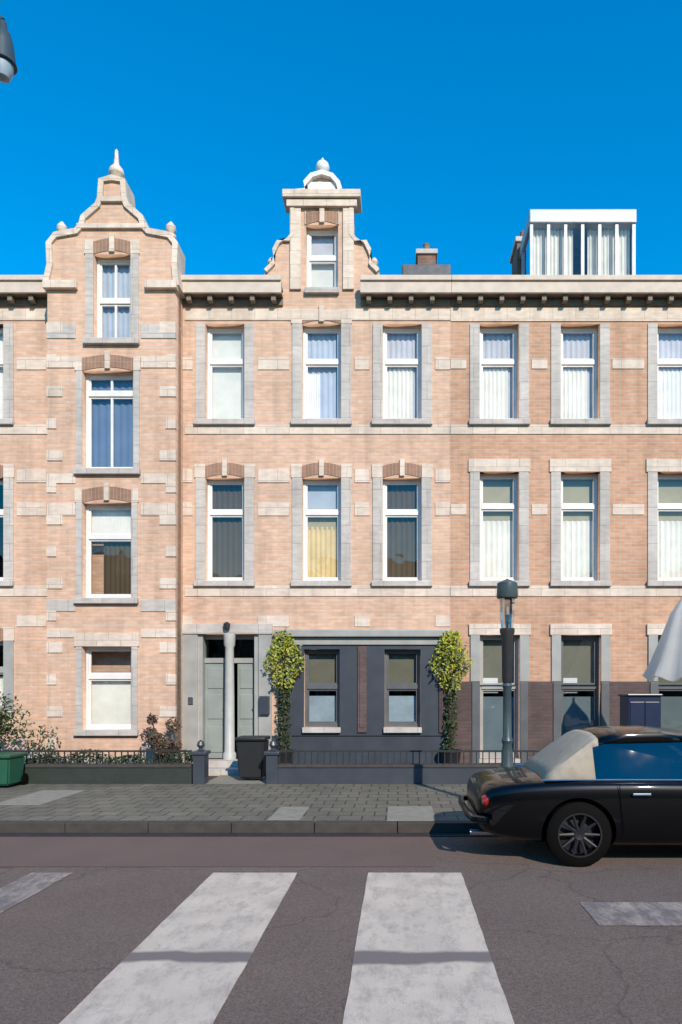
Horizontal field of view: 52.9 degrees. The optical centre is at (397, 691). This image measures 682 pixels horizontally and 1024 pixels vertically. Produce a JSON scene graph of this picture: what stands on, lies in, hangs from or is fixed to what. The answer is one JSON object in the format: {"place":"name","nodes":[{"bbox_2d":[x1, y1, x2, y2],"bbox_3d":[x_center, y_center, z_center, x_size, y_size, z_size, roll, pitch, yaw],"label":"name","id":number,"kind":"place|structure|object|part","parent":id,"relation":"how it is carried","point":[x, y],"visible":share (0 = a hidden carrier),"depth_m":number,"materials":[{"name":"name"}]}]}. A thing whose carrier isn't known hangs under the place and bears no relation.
{"place":"outdoors","nodes":[
{"label":"outdoors","id":0,"kind":"place"},
{"bbox_2d":[0,15,17,83],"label":"street lamp","id":1,"kind":"object","parent":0,"point":[8,69],"visible":1,"depth_m":4.47,"materials":[{"name":"grey metal"}]},
{"bbox_2d":[0,784,470,831],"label":"pavement","id":2,"kind":"structure","parent":0,"point":[217,802],"depth_m":9.84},
{"bbox_2d":[0,752,28,784],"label":"wheelie bin","id":3,"kind":"object","parent":2,"relation":"on","point":[11,767],"visible":1,"depth_m":11.26,"materials":[{"name":"green plastic"}]},
{"bbox_2d":[0,790,84,804],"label":"paving slab","id":4,"kind":"structure","parent":2,"relation":"on","point":[40,797],"depth_m":10.17,"materials":[{"name":"grey concrete"}]},
{"bbox_2d":[191,740,210,783],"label":"gate pier","id":5,"kind":"structure","parent":2,"relation":"on","point":[200,765],"depth_m":11.68,"materials":[{"name":"stone"}]},
{"bbox_2d":[264,740,281,783],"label":"gate pier","id":6,"kind":"structure","parent":2,"relation":"on","point":[272,754],"depth_m":11.68,"materials":[{"name":"stone"}]},
{"bbox_2d":[268,807,308,819],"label":"paving slab","id":7,"kind":"structure","parent":2,"relation":"on","point":[289,813],"depth_m":8.83,"materials":[{"name":"grey concrete"}]},
{"bbox_2d":[387,806,435,820],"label":"paving slab","id":8,"kind":"structure","parent":2,"relation":"on","point":[410,813],"depth_m":8.83,"materials":[{"name":"grey concrete"}]},
{"bbox_2d":[496,579,517,767],"bbox_3d":[1.460,0.044,9.100,0.290,3.111,0.290,0,0,0],"label":"lantern post","id":9,"kind":"object","parent":2,"relation":"on","point":[507,589],"visible":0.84,"depth_m":9.04,"materials":[{"name":"black metal"}]},
{"bbox_2d":[618,694,662,727],"bbox_3d":[3.835,0.815,10.797,0.575,1.571,0.465,0,0,0],"label":"street cabinet","id":10,"kind":"object","parent":2,"relation":"on","point":[641,709],"visible":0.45,"depth_m":10.59,"materials":[{"name":"blue metal"}]},
{"bbox_3d":[3.835,0.797,10.587,0.455,1.286,0.045,0,0,0],"label":"door","id":11,"kind":"part","parent":10,"relation":"part of","materials":[{"name":"blue paint"}]},
{"bbox_2d":[643,598,681,681],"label":"parasol","id":12,"kind":"object","parent":2,"relation":"on","point":[665,663],"visible":0.82,"depth_m":10.98,"materials":[{"name":"fabric"}]},
{"bbox_2d":[0,836,681,1023],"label":"road","id":13,"kind":"structure","parent":0,"point":[78,935],"depth_m":4.78,"materials":[{"name":"grey asphalt"}]},
{"bbox_2d":[0,873,71,912],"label":"crossing stripe","id":14,"kind":"object","parent":13,"relation":"on","point":[12,894],"visible":1,"depth_m":5.91,"materials":[{"name":"paint"}]},
{"bbox_2d":[59,873,296,1023],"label":"crossing stripe","id":15,"kind":"object","parent":13,"relation":"on","point":[185,961],"visible":1,"depth_m":4.32,"materials":[{"name":"paint"}]},
{"bbox_2d":[0,837,433,866],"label":"cycle lane","id":16,"kind":"structure","parent":13,"relation":"on","point":[215,851],"depth_m":7.21,"materials":[{"name":"grey asphalt"}]},
{"bbox_2d":[0,833,496,835],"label":"gutter","id":17,"kind":"object","parent":13,"relation":"on","point":[234,834],"visible":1,"depth_m":8.10,"materials":[{"name":"grey concrete"}]},
{"bbox_2d":[343,873,513,1023],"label":"crossing stripe","id":18,"kind":"object","parent":13,"relation":"on","point":[422,954],"visible":1,"depth_m":4.32,"materials":[{"name":"paint"}]},
{"bbox_2d":[458,725,681,866],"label":"parked car","id":19,"kind":"object","parent":13,"relation":"on","point":[584,797],"visible":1,"depth_m":6.67,"materials":[{"name":"paint"}]},
{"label":"side window","id":20,"kind":"part","parent":19,"relation":"part of","materials":[{"name":"blue glass"}]},
{"bbox_2d":[580,902,681,925],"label":"crossing stripe","id":21,"kind":"object","parent":13,"relation":"on","point":[635,913],"visible":1,"depth_m":5.22,"materials":[{"name":"paint"}]},
{"bbox_2d":[0,0,681,276],"label":"sky","id":22,"kind":"structure","parent":0,"point":[452,121],"materials":[{"name":"blue"}]},
{"label":"ground","id":23,"kind":"structure","parent":0,"visible":0},
{"bbox_2d":[0,149,450,775],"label":"brick townhouse","id":24,"kind":"structure","parent":23,"relation":"on","point":[210,485],"depth_m":13.68,"materials":[{"name":"brick"}]},
{"bbox_2d":[0,323,14,424],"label":"window","id":25,"kind":"structure","parent":24,"relation":"in","point":[7,332],"depth_m":13.68,"materials":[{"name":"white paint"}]},
{"bbox_2d":[0,464,14,585],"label":"window","id":26,"kind":"structure","parent":24,"relation":"in","point":[7,471],"depth_m":13.68,"materials":[{"name":"white paint"}]},
{"bbox_2d":[0,627,14,715],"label":"window","id":27,"kind":"structure","parent":24,"relation":"in","point":[7,634],"depth_m":13.68,"materials":[{"name":"grey paint"}]},
{"bbox_2d":[73,483,138,603],"bbox_3d":[-5.637,-2.875,13.325,1.235,2.334,0.391,0,0,0],"label":"window","id":28,"kind":"structure","parent":24,"relation":"in","point":[116,526],"depth_m":13.38,"materials":[{"name":"white paint"}]},
{"bbox_2d":[73,633,138,735],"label":"window","id":29,"kind":"structure","parent":24,"relation":"in","point":[111,698],"depth_m":13.38,"materials":[{"name":"white paint"}]},
{"bbox_2d":[73,351,140,474],"bbox_3d":[-5.619,-5.400,13.325,1.271,2.390,0.391,0,0,0],"label":"window","id":30,"kind":"structure","parent":24,"relation":"in","point":[112,401],"depth_m":13.40,"materials":[{"name":"glass"}]},
{"bbox_2d":[83,234,139,344],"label":"window","id":31,"kind":"structure","parent":24,"relation":"in","point":[117,279],"depth_m":13.21,"materials":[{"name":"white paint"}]},
{"bbox_2d":[205,663,224,757],"bbox_3d":[-3.704,0.381,13.900,0.437,1.939,0.100,0,0,0],"label":"door","id":32,"kind":"structure","parent":24,"relation":"in","point":[214,672],"depth_m":13.88,"materials":[{"name":"paint"}]},
{"bbox_2d":[193,323,254,424],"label":"window","id":33,"kind":"structure","parent":24,"relation":"in","point":[230,350],"depth_m":13.87,"materials":[{"name":"white glass"}]},
{"bbox_2d":[193,459,254,585],"bbox_3d":[-3.473,-3.393,13.800,1.220,2.554,0.381,0,0,0],"label":"window","id":34,"kind":"structure","parent":24,"relation":"in","point":[230,502],"depth_m":13.85,"materials":[{"name":"white paint"}]},
{"bbox_2d":[238,663,253,736],"bbox_3d":[-3.078,0.381,13.900,0.377,1.939,0.100,0,0,0],"label":"door","id":35,"kind":"structure","parent":24,"relation":"in","point":[245,671],"depth_m":13.88,"materials":[{"name":"paint"}]},
{"bbox_2d":[304,207,338,294],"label":"window","id":36,"kind":"structure","parent":24,"relation":"in","point":[322,245],"depth_m":13.87,"materials":[{"name":"white paint"}]},
{"bbox_2d":[291,304,351,424],"bbox_3d":[-1.532,-6.557,13.800,1.220,2.411,0.381,0,0,0],"label":"window","id":37,"kind":"structure","parent":24,"relation":"in","point":[326,351],"depth_m":13.85,"materials":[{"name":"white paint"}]},
{"bbox_2d":[291,459,351,585],"bbox_3d":[-1.532,-3.393,13.800,1.220,2.554,0.381,0,0,0],"label":"window","id":38,"kind":"structure","parent":24,"relation":"in","point":[326,503],"depth_m":13.85,"materials":[{"name":"white paint"}]},
{"bbox_2d":[302,650,340,732],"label":"window","id":39,"kind":"structure","parent":24,"relation":"in","point":[322,667],"depth_m":13.92,"materials":[{"name":"glass"}]},
{"bbox_2d":[372,323,432,424],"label":"window","id":40,"kind":"structure","parent":24,"relation":"in","point":[396,351],"depth_m":13.85,"materials":[{"name":"white glass"}]},
{"bbox_2d":[372,459,432,585],"bbox_3d":[0.086,-3.393,13.800,1.220,2.554,0.381,0,0,0],"label":"window","id":41,"kind":"structure","parent":24,"relation":"in","point":[396,503],"depth_m":13.85,"materials":[{"name":"white paint"}]},
{"bbox_2d":[383,650,421,732],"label":"window","id":42,"kind":"structure","parent":24,"relation":"in","point":[402,667],"depth_m":13.92,"materials":[{"name":"glass"}]},
{"bbox_2d":[402,264,450,274],"bbox_3d":[0.688,-9.229,17.250,1.192,2.258,1.500,0,0,0],"label":"roof hatch","id":43,"kind":"object","parent":24,"relation":"on","point":[426,269],"visible":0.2,"depth_m":16.50,"materials":[{"name":"metal"}]},
{"bbox_2d":[415,243,437,263],"bbox_3d":[0.720,-9.538,17.400,0.549,3.476,0.900,0,0,0],"label":"chimney","id":44,"kind":"object","parent":24,"relation":"on","point":[425,255],"visible":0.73,"depth_m":17.00,"materials":[{"name":"brick"}]},
{"bbox_2d":[0,821,481,832],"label":"kerb","id":45,"kind":"structure","parent":23,"relation":"on","point":[232,827],"depth_m":8.20,"materials":[{"name":"concrete"}]},
{"bbox_2d":[450,275,681,762],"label":"brick townhouse","id":46,"kind":"structure","parent":23,"relation":"on","point":[566,453],"depth_m":13.70,"materials":[{"name":"beige brick"}]},
{"bbox_2d":[468,459,529,585],"bbox_3d":[2.036,-3.395,13.800,1.240,2.558,0.381,0,0,0],"label":"window","id":47,"kind":"structure","parent":46,"relation":"in","point":[493,498],"depth_m":13.85,"materials":[{"name":"white paint"}]},
{"bbox_2d":[480,636,517,757],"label":"window","id":48,"kind":"structure","parent":46,"relation":"in","point":[491,708],"depth_m":13.95,"materials":[{"name":"grey glass"}]},
{"bbox_2d":[469,323,529,424],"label":"window","id":49,"kind":"structure","parent":46,"relation":"in","point":[493,351],"depth_m":13.85,"materials":[{"name":"white paint"}]},
{"bbox_2d":[510,230,523,274],"bbox_3d":[3.090,-9.558,17.000,0.469,3.517,0.900,0,0,0],"label":"chimney","id":50,"kind":"object","parent":46,"relation":"on","point":[515,260],"visible":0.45,"depth_m":16.70,"materials":[{"name":"brick"}]},
{"bbox_2d":[520,209,636,274],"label":"roof pavilion","id":51,"kind":"structure","parent":46,"relation":"on","point":[578,241],"depth_m":15.56,"materials":[{"name":"white paint"}]},
{"bbox_2d":[561,636,598,735],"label":"window","id":52,"kind":"structure","parent":46,"relation":"in","point":[579,654],"depth_m":13.95,"materials":[{"name":"glass"}]},
{"bbox_2d":[549,459,611,585],"bbox_3d":[3.663,-3.395,13.800,1.240,2.558,0.381,0,0,0],"label":"window","id":53,"kind":"structure","parent":46,"relation":"in","point":[573,497],"depth_m":13.85,"materials":[{"name":"white glass"}]},
{"bbox_2d":[550,323,611,424],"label":"window","id":54,"kind":"structure","parent":46,"relation":"in","point":[573,350],"depth_m":13.87,"materials":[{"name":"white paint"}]},
{"bbox_2d":[646,323,681,424],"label":"window","id":55,"kind":"structure","parent":46,"relation":"in","point":[664,345],"depth_m":13.94,"materials":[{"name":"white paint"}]},
{"bbox_2d":[646,459,681,585],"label":"window","id":56,"kind":"structure","parent":46,"relation":"in","point":[664,492],"depth_m":13.87,"materials":[{"name":"white paint"}]},
{"bbox_2d":[657,636,681,731],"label":"window","id":57,"kind":"structure","parent":46,"relation":"in","point":[671,707],"depth_m":13.95,"materials":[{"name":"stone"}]},
{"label":"front gardens","id":58,"kind":"structure","parent":0,"visible":0},
{"bbox_2d":[0,691,60,759],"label":"shrub","id":59,"kind":"object","parent":58,"relation":"on","point":[6,728],"visible":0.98,"depth_m":12.38,"materials":[{"name":"green plant"}]},
{"bbox_2d":[0,750,192,783],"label":"garden wall","id":60,"kind":"structure","parent":58,"relation":"on","point":[108,773],"depth_m":11.72,"materials":[{"name":"green paint"}]},
{"bbox_2d":[24,749,192,762],"bbox_3d":[-6.453,1.308,12.128,5.716,0.629,0.462,0,0,0],"label":"hedge","id":61,"kind":"object","parent":58,"relation":"on","point":[137,758],"visible":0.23,"depth_m":12.08,"materials":[{"name":"green plant"}]},
{"bbox_2d":[140,712,181,762],"bbox_3d":[-4.412,1.005,12.739,0.844,1.249,0.575,0,0,0],"label":"shrub","id":62,"kind":"object","parent":58,"relation":"on","point":[159,743],"visible":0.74,"depth_m":12.69,"materials":[{"name":"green plant"}]},
{"bbox_2d":[206,775,265,783],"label":"path","id":63,"kind":"structure","parent":58,"relation":"on","point":[228,779],"depth_m":12.19,"materials":[{"name":"grey concrete"}]},
{"bbox_2d":[235,735,269,777],"bbox_3d":[-2.614,1.190,12.335,0.540,0.780,0.630,0,0,0],"label":"wheelie bin","id":64,"kind":"object","parent":63,"relation":"on","point":[251,756],"visible":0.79,"depth_m":12.07,"materials":[{"name":"black plastic"}]},
{"bbox_2d":[262,627,305,762],"bbox_3d":[-2.251,0.161,13.493,0.888,2.890,0.466,0,0,0],"label":"climbing plant","id":65,"kind":"object","parent":58,"relation":"on","point":[283,677],"visible":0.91,"depth_m":13.47,"materials":[{"name":"green plant"}]},
{"bbox_2d":[277,750,540,783],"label":"garden wall","id":66,"kind":"structure","parent":58,"relation":"on","point":[376,773],"depth_m":11.72,"materials":[{"name":"stone"}]},
{"bbox_2d":[428,630,472,762],"bbox_3d":[1.046,0.189,13.498,0.893,2.838,0.476,0,0,0],"label":"climbing plant","id":67,"kind":"object","parent":58,"relation":"on","point":[451,686],"visible":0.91,"depth_m":13.48,"materials":[{"name":"green plant"}]}
]}

